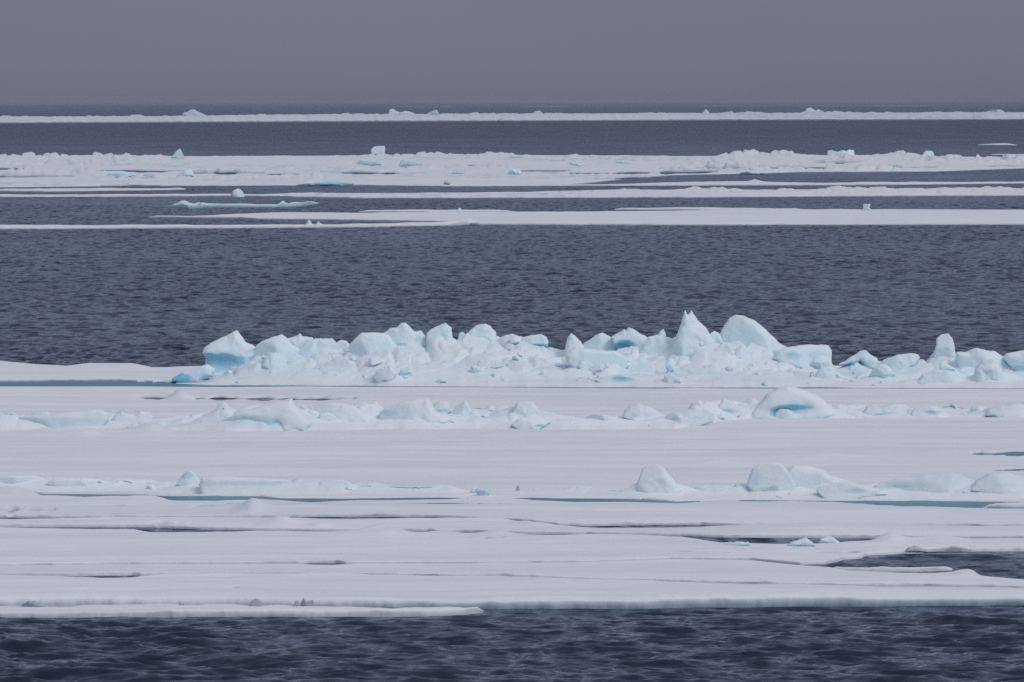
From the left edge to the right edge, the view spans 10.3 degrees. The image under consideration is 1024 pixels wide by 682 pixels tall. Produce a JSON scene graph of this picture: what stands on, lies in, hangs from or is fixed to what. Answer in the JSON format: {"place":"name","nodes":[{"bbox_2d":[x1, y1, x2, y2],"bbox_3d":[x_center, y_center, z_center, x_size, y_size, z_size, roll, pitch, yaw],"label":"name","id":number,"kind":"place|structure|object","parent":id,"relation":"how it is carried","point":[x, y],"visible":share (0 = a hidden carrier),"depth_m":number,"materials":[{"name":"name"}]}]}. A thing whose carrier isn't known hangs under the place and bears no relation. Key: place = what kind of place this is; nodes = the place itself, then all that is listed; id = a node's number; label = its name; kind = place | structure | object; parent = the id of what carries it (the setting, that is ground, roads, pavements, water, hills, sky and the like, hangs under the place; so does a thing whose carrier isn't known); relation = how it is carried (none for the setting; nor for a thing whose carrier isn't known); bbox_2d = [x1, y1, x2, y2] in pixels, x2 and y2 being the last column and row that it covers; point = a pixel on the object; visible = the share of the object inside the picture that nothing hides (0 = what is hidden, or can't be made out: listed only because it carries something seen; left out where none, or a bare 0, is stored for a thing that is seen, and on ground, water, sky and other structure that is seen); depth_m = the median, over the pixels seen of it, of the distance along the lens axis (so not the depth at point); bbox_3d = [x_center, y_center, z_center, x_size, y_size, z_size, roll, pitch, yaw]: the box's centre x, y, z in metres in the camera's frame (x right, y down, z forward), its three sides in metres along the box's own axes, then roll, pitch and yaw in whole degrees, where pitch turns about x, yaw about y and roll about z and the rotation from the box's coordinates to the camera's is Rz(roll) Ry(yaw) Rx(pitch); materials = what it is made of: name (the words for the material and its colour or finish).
{"place":"outdoors","nodes":[
{"label":"outdoors","id":0,"kind":"place"},
{"bbox_2d":[40,494,699,503],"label":"melt pond","id":1,"kind":"structure","parent":0,"point":[197,498],"depth_m":173.08,"materials":[{"name":"liquid"}]},
{"bbox_2d":[0,105,1023,681],"bbox_3d":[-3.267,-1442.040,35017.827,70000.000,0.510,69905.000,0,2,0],"label":"water","id":2,"kind":"structure","parent":0,"point":[166,297],"depth_m":371.54,"materials":[{"name":"liquid"}]},
{"bbox_2d":[0,188,184,191],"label":"ice floe","id":3,"kind":"object","parent":2,"relation":"on","point":[66,189],"visible":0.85,"depth_m":806.82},
{"bbox_2d":[0,193,285,196],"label":"ice floe","id":4,"kind":"object","parent":2,"relation":"on","point":[85,195],"visible":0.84,"depth_m":755.43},
{"bbox_2d":[230,189,244,196],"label":"ice block","id":5,"kind":"structure","parent":4,"relation":"on","point":[237,193],"depth_m":749.79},
{"bbox_2d":[0,218,474,228],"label":"ice floe","id":6,"kind":"object","parent":2,"relation":"on","point":[461,221],"visible":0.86,"depth_m":561.43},
{"bbox_2d":[0,604,483,617],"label":"ice floe","id":7,"kind":"object","parent":2,"relation":"on","point":[169,610],"visible":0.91,"depth_m":134.28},
{"bbox_2d":[21,600,44,606],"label":"ice block","id":8,"kind":"structure","parent":7,"relation":"on","point":[29,603],"depth_m":135.59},
{"bbox_2d":[249,598,261,605],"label":"ice block","id":9,"kind":"structure","parent":7,"relation":"on","point":[255,602],"depth_m":135.27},
{"bbox_2d":[166,200,318,207],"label":"ice floe","id":10,"kind":"object","parent":2,"relation":"on","point":[183,204],"visible":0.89,"depth_m":672.87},
{"bbox_2d":[296,180,353,185],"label":"ice floe","id":11,"kind":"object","parent":2,"relation":"on","point":[319,183],"depth_m":839.18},
{"bbox_2d":[0,361,840,382],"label":"ice floe","id":12,"kind":"object","parent":2,"relation":"on","point":[83,372],"visible":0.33,"depth_m":252.94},
{"bbox_2d":[171,364,214,382],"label":"ice block","id":13,"kind":"structure","parent":12,"relation":"on","point":[204,372],"depth_m":245.73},
{"bbox_2d":[203,330,254,376],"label":"ice block","id":14,"kind":"structure","parent":12,"relation":"on","point":[223,355],"depth_m":246.84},
{"bbox_2d":[176,333,847,387],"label":"snow ridge","id":15,"kind":"structure","parent":12,"relation":"on","point":[427,365],"depth_m":244.92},
{"bbox_2d":[263,352,286,368],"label":"ice block","id":16,"kind":"structure","parent":15,"relation":"on","point":[274,360],"depth_m":246.30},
{"bbox_2d":[254,334,299,362],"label":"ice block","id":17,"kind":"structure","parent":15,"relation":"on","point":[284,346],"depth_m":246.95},
{"bbox_2d":[287,334,312,347],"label":"ice block","id":18,"kind":"structure","parent":15,"relation":"on","point":[298,340],"depth_m":248.86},
{"bbox_2d":[299,338,339,357],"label":"ice block","id":19,"kind":"structure","parent":15,"relation":"on","point":[308,348],"depth_m":248.10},
{"bbox_2d":[337,340,348,350],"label":"ice block","id":20,"kind":"structure","parent":15,"relation":"on","point":[343,344],"depth_m":248.75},
{"bbox_2d":[348,332,396,356],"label":"ice block","id":21,"kind":"structure","parent":15,"relation":"on","point":[360,344],"depth_m":247.01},
{"bbox_2d":[368,357,382,365],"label":"ice chunk","id":22,"kind":"object","parent":15,"relation":"on","point":[373,361],"visible":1,"depth_m":245.57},
{"bbox_2d":[373,366,396,382],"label":"ice block","id":23,"kind":"structure","parent":15,"relation":"on","point":[385,374],"depth_m":242.92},
{"bbox_2d":[384,323,426,346],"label":"ice block","id":24,"kind":"structure","parent":15,"relation":"on","point":[402,334],"depth_m":247.49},
{"bbox_2d":[399,368,413,375],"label":"ice chunk","id":25,"kind":"object","parent":15,"relation":"on","point":[406,372],"visible":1,"depth_m":243.74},
{"bbox_2d":[426,323,452,345],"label":"ice block","id":26,"kind":"structure","parent":15,"relation":"on","point":[444,331],"depth_m":247.25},
{"bbox_2d":[468,324,496,341],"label":"ice block","id":27,"kind":"structure","parent":15,"relation":"on","point":[487,331],"depth_m":248.22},
{"bbox_2d":[497,334,520,346],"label":"ice block","id":28,"kind":"structure","parent":15,"relation":"on","point":[502,341],"depth_m":248.05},
{"bbox_2d":[508,335,519,343],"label":"ice chunk","id":29,"kind":"object","parent":15,"relation":"on","point":[514,339],"visible":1,"depth_m":247.70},
{"bbox_2d":[521,334,548,347],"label":"ice block","id":30,"kind":"structure","parent":15,"relation":"on","point":[540,339],"depth_m":247.88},
{"bbox_2d":[565,333,583,352],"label":"ice block","id":31,"kind":"structure","parent":15,"relation":"on","point":[573,341],"depth_m":247.48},
{"bbox_2d":[578,360,593,369],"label":"ice chunk","id":32,"kind":"object","parent":15,"relation":"on","point":[586,365],"visible":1,"depth_m":244.09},
{"bbox_2d":[565,348,629,368],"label":"ice block","id":33,"kind":"structure","parent":15,"relation":"on","point":[574,357],"depth_m":244.33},
{"bbox_2d":[589,364,605,371],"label":"ice chunk","id":34,"kind":"object","parent":15,"relation":"on","point":[598,367],"visible":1,"depth_m":243.83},
{"bbox_2d":[583,333,616,350],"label":"ice block","id":35,"kind":"structure","parent":15,"relation":"on","point":[601,341],"depth_m":248.33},
{"bbox_2d":[611,327,646,349],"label":"ice block","id":36,"kind":"structure","parent":15,"relation":"on","point":[628,337],"depth_m":247.84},
{"bbox_2d":[639,329,670,354],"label":"ice block","id":37,"kind":"structure","parent":15,"relation":"on","point":[658,343],"depth_m":246.82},
{"bbox_2d":[666,358,674,372],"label":"ice block","id":38,"kind":"structure","parent":15,"relation":"on","point":[670,366],"depth_m":243.85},
{"bbox_2d":[663,373,678,381],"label":"ice block","id":39,"kind":"structure","parent":15,"relation":"on","point":[670,377],"depth_m":241.53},
{"bbox_2d":[674,310,714,356],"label":"ice block","id":40,"kind":"structure","parent":15,"relation":"on","point":[693,332],"depth_m":245.93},
{"bbox_2d":[710,331,722,344],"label":"ice block","id":41,"kind":"structure","parent":15,"relation":"on","point":[716,336],"depth_m":246.94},
{"bbox_2d":[714,343,732,354],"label":"ice block","id":42,"kind":"structure","parent":15,"relation":"on","point":[726,347],"depth_m":245.64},
{"bbox_2d":[735,343,755,358],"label":"ice block","id":43,"kind":"structure","parent":15,"relation":"on","point":[742,352],"depth_m":246.28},
{"bbox_2d":[720,315,785,353],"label":"ice block","id":44,"kind":"structure","parent":15,"relation":"on","point":[745,331],"depth_m":247.49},
{"bbox_2d":[774,344,831,368],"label":"ice block","id":45,"kind":"structure","parent":15,"relation":"on","point":[800,356],"depth_m":246.16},
{"bbox_2d":[839,350,878,368],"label":"ice block","id":46,"kind":"structure","parent":15,"relation":"on","point":[866,359],"depth_m":244.74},
{"bbox_2d":[595,374,639,382],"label":"ice block","id":47,"kind":"structure","parent":12,"relation":"on","point":[620,378],"depth_m":241.73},
{"bbox_2d":[815,366,845,378],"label":"ice block","id":48,"kind":"structure","parent":12,"relation":"on","point":[826,372],"depth_m":242.52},
{"bbox_2d":[869,364,894,378],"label":"ice block","id":49,"kind":"structure","parent":12,"relation":"on","point":[883,371],"depth_m":242.21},
{"bbox_2d":[819,350,1023,387],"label":"snow ridge","id":50,"kind":"structure","parent":12,"relation":"on","point":[908,377],"depth_m":241.72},
{"bbox_2d":[811,355,829,368],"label":"ice chunk","id":51,"kind":"object","parent":50,"relation":"on","point":[820,361],"visible":0.89,"depth_m":246.02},
{"bbox_2d":[882,353,919,369],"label":"ice block","id":52,"kind":"structure","parent":50,"relation":"on","point":[902,361],"depth_m":243.69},
{"bbox_2d":[934,334,955,358],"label":"ice block","id":53,"kind":"structure","parent":50,"relation":"on","point":[945,346],"depth_m":244.22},
{"bbox_2d":[939,360,972,373],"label":"ice block","id":54,"kind":"structure","parent":50,"relation":"on","point":[944,365],"depth_m":241.79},
{"bbox_2d":[955,348,1006,368],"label":"ice block","id":55,"kind":"structure","parent":50,"relation":"on","point":[973,358],"depth_m":242.67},
{"bbox_2d":[1004,350,1023,371],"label":"ice block","id":56,"kind":"structure","parent":50,"relation":"on","point":[1014,361],"depth_m":242.30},
{"bbox_2d":[918,369,969,383],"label":"ice block","id":57,"kind":"structure","parent":12,"relation":"on","point":[941,376],"depth_m":240.62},
{"bbox_2d":[973,359,1005,381],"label":"ice block","id":58,"kind":"structure","parent":12,"relation":"on","point":[986,369],"depth_m":240.32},
{"bbox_2d":[359,209,514,211],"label":"ice floe","id":59,"kind":"object","parent":2,"relation":"on","point":[424,210],"visible":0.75,"depth_m":638.93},
{"bbox_2d":[0,386,1023,501],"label":"ice floe","id":60,"kind":"object","parent":2,"relation":"on","point":[862,451],"visible":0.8,"depth_m":200.29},
{"bbox_2d":[0,475,38,483],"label":"ice block","id":61,"kind":"structure","parent":60,"relation":"on","point":[14,479],"depth_m":177.50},
{"bbox_2d":[45,477,105,486],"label":"ice block","id":62,"kind":"structure","parent":60,"relation":"on","point":[78,481],"depth_m":177.00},
{"bbox_2d":[112,411,152,422],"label":"ice block","id":63,"kind":"structure","parent":60,"relation":"on","point":[122,416],"depth_m":211.39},
{"bbox_2d":[176,470,199,485],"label":"ice block","id":64,"kind":"structure","parent":60,"relation":"on","point":[190,477],"depth_m":176.37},
{"bbox_2d":[199,476,290,493],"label":"ice block","id":65,"kind":"structure","parent":60,"relation":"on","point":[220,485],"depth_m":175.35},
{"bbox_2d":[318,412,339,420],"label":"ice block","id":66,"kind":"structure","parent":60,"relation":"on","point":[326,416],"depth_m":210.00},
{"bbox_2d":[314,402,369,422],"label":"ice block","id":67,"kind":"structure","parent":60,"relation":"on","point":[346,412],"depth_m":210.57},
{"bbox_2d":[0,400,1023,431],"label":"snow ridge","id":68,"kind":"structure","parent":60,"relation":"on","point":[502,417],"depth_m":210.48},
{"bbox_2d":[17,409,108,427],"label":"ice block","id":69,"kind":"structure","parent":68,"relation":"on","point":[87,418],"depth_m":210.63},
{"bbox_2d":[213,402,235,411],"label":"ice block","id":70,"kind":"structure","parent":68,"relation":"on","point":[221,405],"depth_m":210.63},
{"bbox_2d":[222,398,311,430],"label":"ice block","id":71,"kind":"structure","parent":68,"relation":"on","point":[287,414],"depth_m":209.30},
{"bbox_2d":[357,403,379,412],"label":"ice block","id":72,"kind":"structure","parent":68,"relation":"on","point":[365,406],"depth_m":211.68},
{"bbox_2d":[379,398,448,422],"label":"ice block","id":73,"kind":"structure","parent":68,"relation":"on","point":[422,409],"depth_m":210.45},
{"bbox_2d":[434,400,450,413],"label":"ice block","id":74,"kind":"structure","parent":68,"relation":"on","point":[441,406],"depth_m":212.46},
{"bbox_2d":[452,400,471,414],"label":"ice block","id":75,"kind":"structure","parent":68,"relation":"on","point":[463,407],"depth_m":212.05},
{"bbox_2d":[0,474,1023,499],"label":"snow ridge","id":76,"kind":"structure","parent":60,"relation":"on","point":[305,486],"depth_m":174.89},
{"bbox_2d":[475,488,490,495],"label":"ice block","id":77,"kind":"structure","parent":76,"relation":"on","point":[482,492],"depth_m":173.86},
{"bbox_2d":[512,400,540,417],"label":"ice block","id":78,"kind":"structure","parent":60,"relation":"on","point":[523,408],"depth_m":211.50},
{"bbox_2d":[511,414,550,429],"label":"ice block","id":79,"kind":"structure","parent":60,"relation":"on","point":[534,422],"depth_m":209.83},
{"bbox_2d":[586,414,616,420],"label":"ice block","id":80,"kind":"structure","parent":60,"relation":"on","point":[602,417],"depth_m":210.36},
{"bbox_2d":[622,403,661,419],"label":"ice block","id":81,"kind":"structure","parent":60,"relation":"on","point":[638,409],"depth_m":211.96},
{"bbox_2d":[635,464,680,493],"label":"ice block","id":82,"kind":"structure","parent":60,"relation":"on","point":[655,478],"depth_m":173.16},
{"bbox_2d":[664,404,713,425],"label":"ice block","id":83,"kind":"structure","parent":60,"relation":"on","point":[695,415],"depth_m":211.11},
{"bbox_2d":[719,399,741,417],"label":"ice block","id":84,"kind":"structure","parent":60,"relation":"on","point":[731,407],"depth_m":215.61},
{"bbox_2d":[747,462,795,491],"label":"ice block","id":85,"kind":"structure","parent":60,"relation":"on","point":[772,476],"depth_m":173.27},
{"bbox_2d":[775,409,794,418],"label":"ice block","id":86,"kind":"structure","parent":60,"relation":"on","point":[783,413],"depth_m":216.66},
{"bbox_2d":[752,385,835,418],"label":"ice block","id":87,"kind":"structure","parent":60,"relation":"on","point":[800,403],"depth_m":216.76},
{"bbox_2d":[788,465,836,488],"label":"ice block","id":88,"kind":"structure","parent":60,"relation":"on","point":[808,477],"depth_m":173.76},
{"bbox_2d":[832,403,862,416],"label":"ice block","id":89,"kind":"structure","parent":60,"relation":"on","point":[849,410],"depth_m":217.30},
{"bbox_2d":[817,482,886,498],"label":"ice block","id":90,"kind":"structure","parent":60,"relation":"on","point":[839,490],"depth_m":172.33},
{"bbox_2d":[863,403,909,415],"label":"ice block","id":91,"kind":"structure","parent":60,"relation":"on","point":[874,410],"depth_m":217.38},
{"bbox_2d":[874,472,971,492],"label":"ice block","id":92,"kind":"structure","parent":60,"relation":"on","point":[943,482],"depth_m":172.74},
{"bbox_2d":[911,405,947,416],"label":"ice block","id":93,"kind":"structure","parent":60,"relation":"on","point":[928,411],"depth_m":217.00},
{"bbox_2d":[971,471,1023,493],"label":"ice block","id":94,"kind":"structure","parent":60,"relation":"on","point":[1004,482],"depth_m":172.34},
{"bbox_2d":[973,452,1023,455],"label":"melt pond","id":95,"kind":"structure","parent":60,"relation":"on","point":[1013,453],"depth_m":194.78,"materials":[{"name":"liquid"}]},
{"bbox_2d":[985,403,1023,417],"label":"ice block","id":96,"kind":"structure","parent":60,"relation":"on","point":[1015,410],"depth_m":216.88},
{"bbox_2d":[0,572,1023,608],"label":"ice floe","id":97,"kind":"object","parent":2,"relation":"on","point":[331,589],"visible":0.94,"depth_m":138.09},
{"bbox_2d":[0,524,1023,564],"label":"ice floe","id":98,"kind":"object","parent":2,"relation":"on","point":[378,543],"visible":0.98,"depth_m":153.29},
{"bbox_2d":[787,537,814,545],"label":"ice block","id":99,"kind":"structure","parent":98,"relation":"on","point":[805,541],"depth_m":153.81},
{"bbox_2d":[819,536,838,542],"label":"ice block","id":100,"kind":"structure","parent":98,"relation":"on","point":[829,539],"depth_m":155.53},
{"bbox_2d":[0,149,1023,186],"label":"ice floe","id":101,"kind":"object","parent":2,"relation":"on","point":[54,169],"visible":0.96,"depth_m":1067.56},
{"bbox_2d":[105,172,135,176],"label":"ice block","id":102,"kind":"structure","parent":101,"relation":"on","point":[121,174],"depth_m":921.02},
{"bbox_2d":[176,169,193,176],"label":"ice block","id":103,"kind":"structure","parent":101,"relation":"on","point":[187,172],"depth_m":925.43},
{"bbox_2d":[357,159,381,165],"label":"ice block","id":104,"kind":"structure","parent":101,"relation":"on","point":[370,162],"depth_m":1088.36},
{"bbox_2d":[371,146,384,153],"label":"ice block","id":105,"kind":"structure","parent":101,"relation":"on","point":[377,149],"depth_m":1329.35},
{"bbox_2d":[399,159,423,165],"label":"ice block","id":106,"kind":"structure","parent":101,"relation":"on","point":[406,162],"depth_m":1077.50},
{"bbox_2d":[827,150,854,155],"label":"ice block","id":107,"kind":"structure","parent":101,"relation":"on","point":[842,152],"depth_m":1299.99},
{"bbox_2d":[0,486,1023,525],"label":"ice floe","id":108,"kind":"object","parent":2,"relation":"on","point":[17,502],"visible":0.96,"depth_m":167.57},
{"bbox_2d":[740,500,1013,507],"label":"melt pond","id":109,"kind":"structure","parent":108,"relation":"on","point":[967,504],"depth_m":170.71,"materials":[{"name":"liquid"}]},
{"bbox_2d":[0,559,1023,587],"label":"ice floe","id":110,"kind":"object","parent":2,"relation":"on","point":[719,571],"visible":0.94,"depth_m":146.02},
{"bbox_2d":[0,516,1023,537],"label":"ice floe","id":111,"kind":"object","parent":2,"relation":"on","point":[777,530],"visible":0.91,"depth_m":161.08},
{"bbox_2d":[0,111,1023,122],"bbox_3d":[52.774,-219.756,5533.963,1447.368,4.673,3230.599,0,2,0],"label":"ice floe","id":112,"kind":"object","parent":2,"relation":"on","point":[723,116],"visible":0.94,"depth_m":4665.24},
{"bbox_2d":[182,109,205,115],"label":"ice block","id":113,"kind":"structure","parent":112,"relation":"on","point":[192,112],"depth_m":5996.48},
{"bbox_2d":[388,109,414,114],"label":"ice block","id":114,"kind":"structure","parent":112,"relation":"on","point":[392,111],"depth_m":6495.35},
{"bbox_2d":[151,209,1023,224],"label":"ice floe","id":115,"kind":"object","parent":2,"relation":"on","point":[856,217],"visible":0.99,"depth_m":600.23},
{"bbox_2d":[281,186,1023,197],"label":"ice floe","id":116,"kind":"object","parent":2,"relation":"on","point":[694,192],"visible":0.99,"depth_m":753.60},
{"bbox_2d":[614,207,797,209],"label":"ice floe","id":117,"kind":"object","parent":2,"relation":"on","point":[691,208],"visible":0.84,"depth_m":648.64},
{"bbox_2d":[560,179,1023,185],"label":"ice floe","id":118,"kind":"object","parent":2,"relation":"on","point":[732,183],"visible":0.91,"depth_m":851.17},
{"bbox_2d":[834,566,951,571],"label":"ice floe","id":119,"kind":"object","parent":2,"relation":"on","point":[898,569],"visible":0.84,"depth_m":146.74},
{"bbox_2d":[904,546,970,552],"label":"ice block","id":120,"kind":"structure","parent":2,"relation":"on","point":[917,549],"depth_m":151.97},
{"bbox_2d":[983,502,1023,508],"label":"ice floe","id":121,"kind":"object","parent":2,"relation":"on","point":[1014,505],"visible":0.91,"depth_m":168.32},
{"bbox_2d":[0,381,1023,388],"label":"melt pond","id":122,"kind":"structure","parent":0,"point":[62,383],"depth_m":243.59,"materials":[{"name":"liquid"}]},
{"bbox_2d":[0,0,1023,106],"label":"sky","id":123,"kind":"structure","parent":0,"point":[54,53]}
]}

